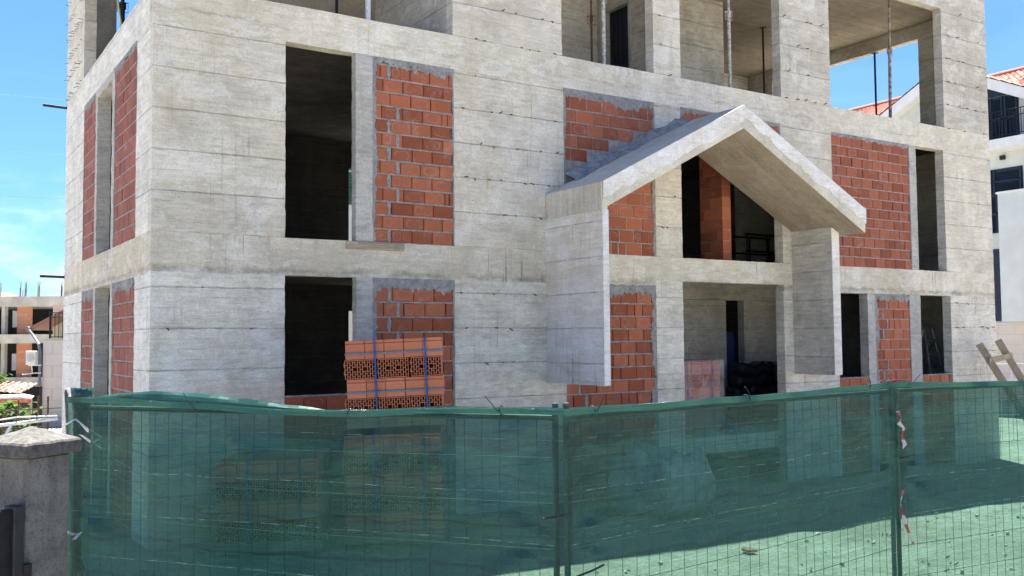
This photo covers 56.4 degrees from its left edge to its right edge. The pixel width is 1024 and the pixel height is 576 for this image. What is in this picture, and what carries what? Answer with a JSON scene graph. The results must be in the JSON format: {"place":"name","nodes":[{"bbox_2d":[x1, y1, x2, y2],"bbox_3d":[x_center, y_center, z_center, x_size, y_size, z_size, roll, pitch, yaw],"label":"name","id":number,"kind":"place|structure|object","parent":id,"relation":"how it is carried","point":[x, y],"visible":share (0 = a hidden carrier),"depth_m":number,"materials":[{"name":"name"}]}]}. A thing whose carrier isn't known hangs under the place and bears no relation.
{"place":"outdoors","nodes":[
{"label":"outdoors","id":0,"kind":"place"},
{"bbox_2d":[1,292,17,296],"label":"tiled house","id":1,"kind":"structure","parent":0,"point":[4,294],"depth_m":63.33,"materials":[{"name":"tile"}]},
{"bbox_2d":[42,425,61,432],"bbox_3d":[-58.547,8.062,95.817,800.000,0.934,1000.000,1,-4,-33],"label":"ground","id":2,"kind":"structure","parent":0,"point":[57,429],"depth_m":28.82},
{"bbox_2d":[0,372,13,393],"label":"shrub","id":3,"kind":"object","parent":2,"relation":"on","point":[2,378],"visible":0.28,"depth_m":24.48,"materials":[{"name":"green plant"}]},
{"bbox_2d":[0,504,31,575],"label":"metal gate","id":4,"kind":"structure","parent":2,"relation":"on","point":[11,532],"depth_m":5.02,"materials":[{"name":"metal"}]},
{"bbox_2d":[0,394,33,432],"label":"awning","id":5,"kind":"object","parent":2,"relation":"on","point":[22,403],"visible":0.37,"depth_m":22.15,"materials":[{"name":"white fabric"}]},
{"bbox_2d":[0,403,28,432],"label":"window","id":6,"kind":"structure","parent":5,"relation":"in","point":[25,405],"depth_m":22.25,"materials":[{"name":"glass"}]},
{"bbox_2d":[0,380,41,427],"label":"lean to shed","id":7,"kind":"object","parent":2,"relation":"on","point":[29,388],"visible":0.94,"depth_m":24.16,"materials":[{"name":"tile"}]},
{"bbox_2d":[0,398,42,434],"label":"shrub","id":8,"kind":"object","parent":2,"relation":"on","point":[8,404],"visible":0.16,"depth_m":9.97,"materials":[{"name":"green plant"}]},
{"bbox_2d":[0,396,61,434],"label":"rod fence","id":9,"kind":"object","parent":2,"relation":"on","point":[38,408],"visible":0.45,"depth_m":8.96,"materials":[{"name":"metal"}]},
{"bbox_2d":[0,415,57,433],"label":"white rail","id":10,"kind":"object","parent":9,"relation":"attached to","point":[52,418],"visible":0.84,"depth_m":8.89,"materials":[{"name":"metal"}]},
{"bbox_2d":[0,283,63,385],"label":"concrete frame building","id":11,"kind":"structure","parent":2,"relation":"on","point":[19,314],"depth_m":47.99,"materials":[{"name":"white paint"}]},
{"bbox_2d":[12,354,15,369],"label":"window","id":12,"kind":"structure","parent":11,"relation":"in","point":[13,355],"depth_m":48.86,"materials":[{"name":"white paint"}]},
{"bbox_2d":[12,311,16,326],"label":"window","id":13,"kind":"structure","parent":11,"relation":"in","point":[14,323],"depth_m":48.98,"materials":[{"name":"white paint"}]},
{"bbox_2d":[0,426,81,575],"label":"gate pillar","id":14,"kind":"structure","parent":2,"relation":"on","point":[34,471],"depth_m":5.19,"materials":[{"name":"concrete"}]},
{"bbox_2d":[25,304,63,425],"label":"stone clad house","id":15,"kind":"structure","parent":2,"relation":"on","point":[52,368],"depth_m":29.97,"materials":[{"name":"stone"}]},
{"bbox_2d":[19,377,31,382],"bbox_3d":[-15.039,3.067,29.831,0.679,0.585,0.435,1,-4,-33],"label":"satellite dish","id":16,"kind":"object","parent":15,"relation":"attached to","point":[25,379],"visible":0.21,"depth_m":29.87,"materials":[{"name":"white paint"}]},
{"bbox_2d":[22,351,40,374],"bbox_3d":[-14.967,2.341,29.891,0.485,0.749,0.487,-3,-4,40],"label":"air conditioner","id":17,"kind":"object","parent":15,"relation":"attached to","point":[32,358],"visible":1,"depth_m":29.70,"materials":[{"name":"white paint"}]},
{"bbox_2d":[64,388,70,433],"bbox_3d":[-3.004,1.780,6.478,0.058,2.192,0.104,-1,-3,15],"label":"pale post","id":18,"kind":"object","parent":2,"relation":"on","point":[67,392],"visible":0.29,"depth_m":6.49,"materials":[{"name":"white metal"}]},
{"bbox_2d":[349,170,352,340],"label":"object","id":19,"kind":"structure","parent":2,"relation":"on","point":[350,239],"depth_m":29.63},
{"bbox_2d":[40,0,997,433],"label":"unfinished building","id":20,"kind":"structure","parent":2,"relation":"on","point":[550,204],"depth_m":15.68,"materials":[{"name":"concrete"}]},
{"bbox_2d":[117,0,121,25],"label":"hanging cable","id":21,"kind":"object","parent":20,"relation":"hanging from","point":[119,12],"visible":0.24,"depth_m":16.33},
{"bbox_2d":[117,0,128,26],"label":"shoring prop","id":22,"kind":"object","parent":20,"relation":"on","point":[122,4],"visible":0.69,"depth_m":17.00,"materials":[{"name":"paint"}]},
{"bbox_2d":[335,0,337,13],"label":"shoring prop","id":23,"kind":"object","parent":20,"relation":"on","point":[336,6],"depth_m":14.38,"materials":[{"name":"paint"}]},
{"bbox_2d":[365,0,370,19],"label":"shoring prop","id":24,"kind":"object","parent":20,"relation":"on","point":[367,9],"depth_m":14.21,"materials":[{"name":"white paint"}]},
{"bbox_2d":[346,241,403,250],"bbox_3d":[-1.949,-0.597,13.663,0.900,0.110,0.029,1,-4,-33],"label":"timber plank","id":25,"kind":"object","parent":20,"relation":"attached to","point":[391,247],"visible":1,"depth_m":13.64,"materials":[{"name":"brown wood"}]},
{"bbox_2d":[359,242,389,245],"bbox_3d":[-1.961,-0.627,13.627,0.481,0.046,0.018,1,-4,-33],"label":"timber batten","id":26,"kind":"object","parent":25,"relation":"attached to","point":[374,243],"visible":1,"depth_m":13.61,"materials":[{"name":"brown wood"}]},
{"bbox_2d":[587,0,595,61],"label":"shoring prop","id":27,"kind":"object","parent":20,"relation":"on","point":[591,16],"visible":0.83,"depth_m":17.91,"materials":[{"name":"metal"}]},
{"bbox_2d":[599,0,605,63],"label":"shoring prop","id":28,"kind":"object","parent":20,"relation":"on","point":[603,35],"visible":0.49,"depth_m":16.64,"materials":[{"name":"metal"}]},
{"bbox_2d":[684,360,721,399],"bbox_3d":[3.101,2.055,18.245,1.320,1.370,1.325,1,-4,-33],"label":"block pack","id":29,"kind":"object","parent":20,"relation":"on","point":[701,379],"visible":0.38,"depth_m":17.83,"materials":[{"name":"ceramic"}]},
{"bbox_2d":[725,0,732,87],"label":"shoring prop","id":30,"kind":"object","parent":20,"relation":"on","point":[728,14],"visible":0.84,"depth_m":18.31,"materials":[{"name":"metal"}]},
{"bbox_2d":[726,333,736,385],"bbox_3d":[4.949,1.968,21.906,0.600,1.890,0.067,1,-4,-33],"label":"blue sheet","id":31,"kind":"object","parent":20,"relation":"on","point":[731,341],"visible":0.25,"depth_m":21.98,"materials":[{"name":"blue plastic"}]},
{"bbox_2d":[726,361,777,396],"bbox_3d":[5.617,2.275,21.303,2.031,1.290,0.593,1,-4,-33],"label":"sack heap","id":32,"kind":"object","parent":20,"relation":"on","point":[756,377],"visible":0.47,"depth_m":20.89,"materials":[{"name":"paint"}]},
{"bbox_2d":[731,233,774,262],"bbox_3d":[5.381,-0.742,20.822,1.300,0.799,0.587,1,-4,-33],"label":"steel trestle","id":33,"kind":"object","parent":20,"relation":"on","point":[770,258],"visible":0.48,"depth_m":20.63,"materials":[{"name":"black metal"}]},
{"bbox_2d":[759,27,766,93],"bbox_3d":[6.256,-4.951,23.717,0.203,3.059,0.140,1,-4,-33],"label":"shoring prop","id":34,"kind":"object","parent":20,"relation":"on","point":[763,59],"visible":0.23,"depth_m":23.74,"materials":[{"name":"paint"}]},
{"bbox_2d":[871,52,877,114],"bbox_3d":[9.418,-4.745,24.727,0.203,2.699,0.140,1,-4,-33],"label":"shoring prop","id":35,"kind":"object","parent":20,"relation":"on","point":[875,82],"visible":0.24,"depth_m":24.74,"materials":[{"name":"paint"}]},
{"bbox_2d":[887,0,892,117],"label":"shoring prop","id":36,"kind":"object","parent":20,"relation":"on","point":[889,50],"visible":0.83,"depth_m":21.11,"materials":[{"name":"grey metal"}]},
{"bbox_2d":[921,329,943,373],"bbox_3d":[9.608,1.919,22.132,0.634,1.957,0.885,1,-4,-33],"label":"step ladder","id":37,"kind":"object","parent":20,"relation":"on","point":[928,353],"visible":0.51,"depth_m":22.08,"materials":[{"name":"grey metal"}]},
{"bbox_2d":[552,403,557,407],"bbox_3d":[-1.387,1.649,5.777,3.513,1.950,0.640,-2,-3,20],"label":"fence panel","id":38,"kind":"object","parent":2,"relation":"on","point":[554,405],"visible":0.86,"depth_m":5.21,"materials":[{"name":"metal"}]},
{"bbox_2d":[68,531,82,539],"bbox_3d":[-2.869,1.616,6.241,0.118,0.051,0.034,0,-3,-9],"label":"tape scrap","id":39,"kind":"object","parent":38,"relation":"attached to","point":[75,537],"visible":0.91,"depth_m":6.25,"materials":[{"name":"white plastic"}]},
{"bbox_2d":[63,419,90,442],"bbox_3d":[-2.829,0.960,6.289,0.258,0.207,0.052,0,-3,-13],"label":"tape scrap","id":40,"kind":"object","parent":38,"relation":"attached to","point":[86,429],"visible":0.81,"depth_m":6.28,"materials":[{"name":"white paint"}]},
{"bbox_2d":[67,374,1023,575],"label":"shade net","id":41,"kind":"object","parent":38,"relation":"attached to","point":[799,483],"visible":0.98,"depth_m":5.93,"materials":[{"name":"fabric"}]},
{"bbox_2d":[887,375,898,383],"bbox_3d":[2.940,0.705,7.372,0.127,0.070,0.024,1,-4,-33],"label":"tape scrap","id":42,"kind":"object","parent":41,"relation":"attached to","point":[895,380],"visible":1,"depth_m":7.37,"materials":[{"name":"red plastic"}]},
{"bbox_2d":[896,411,906,448],"bbox_3d":[2.998,1.095,7.360,0.114,0.290,0.016,1,-4,-33],"label":"tape scrap","id":43,"kind":"object","parent":41,"relation":"attached to","point":[899,423],"visible":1,"depth_m":7.36,"materials":[{"name":"white plastic"}]},
{"bbox_2d":[900,490,913,543],"bbox_3d":[3.032,1.762,7.340,0.165,0.427,0.011,1,-4,-33],"label":"tape scrap","id":44,"kind":"object","parent":41,"relation":"attached to","point":[905,522],"visible":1,"depth_m":7.33,"materials":[{"name":"white plastic"}]},
{"bbox_2d":[563,381,890,408],"bbox_3d":[1.578,1.649,6.258,3.622,1.950,0.640,2,-4,-40],"label":"fence panel","id":45,"kind":"object","parent":2,"relation":"on","point":[565,405],"visible":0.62,"depth_m":5.22,"materials":[{"name":"metal"}]},
{"bbox_2d":[848,66,1023,380],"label":"white house","id":46,"kind":"structure","parent":2,"relation":"on","point":[1005,91],"depth_m":35.25,"materials":[{"name":"paint"}]},
{"bbox_2d":[991,195,998,233],"bbox_3d":[17.876,-2.756,36.356,0.078,1.450,1.350,1,-4,-33],"label":"window","id":47,"kind":"structure","parent":46,"relation":"in","point":[994,198],"depth_m":35.92,"materials":[{"name":"metal"}]},
{"bbox_2d":[993,249,1001,320],"bbox_3d":[17.982,-0.090,36.131,0.028,2.700,0.980,1,-4,-33],"label":"door","id":48,"kind":"structure","parent":46,"relation":"in","point":[996,259],"depth_m":35.80,"materials":[{"name":"metal"}]},
{"bbox_2d":[988,95,1019,139],"bbox_3d":[18.081,-6.308,36.177,0.078,1.720,2.220,1,-4,-33],"label":"balcony door","id":49,"kind":"structure","parent":46,"relation":"in","point":[1004,102],"depth_m":35.70,"materials":[{"name":"metal"}]},
{"bbox_2d":[990,165,1022,194],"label":"window","id":50,"kind":"structure","parent":46,"relation":"in","point":[1010,178],"depth_m":35.57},
{"bbox_2d":[976,339,1023,380],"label":"timber ladder","id":51,"kind":"object","parent":2,"relation":"on","point":[1006,355],"visible":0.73,"depth_m":21.03,"materials":[{"name":"brown wood"}]},
{"bbox_2d":[997,363,1023,380],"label":"wire fence","id":52,"kind":"object","parent":2,"relation":"on","point":[1011,370],"visible":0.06,"depth_m":26.30,"materials":[{"name":"white metal"}]},
{"bbox_3d":[-1.532,2.524,12.534,1.256,1.351,1.297,-1,-3,-5],"label":"block pack","id":53,"kind":"object","parent":2,"relation":"on","visible":0},
{"bbox_2d":[344,337,444,409],"bbox_3d":[-1.512,1.216,12.598,1.259,1.109,1.297,-2,-3,-4],"label":"block pack","id":54,"kind":"object","parent":53,"relation":"on","point":[394,373],"visible":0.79,"depth_m":12.00,"materials":[{"name":"ceramic"}]},
{"bbox_2d":[0,0,1023,296],"label":"sky","id":55,"kind":"structure","parent":0,"point":[33,33],"materials":[{"name":"blue"}]}
]}

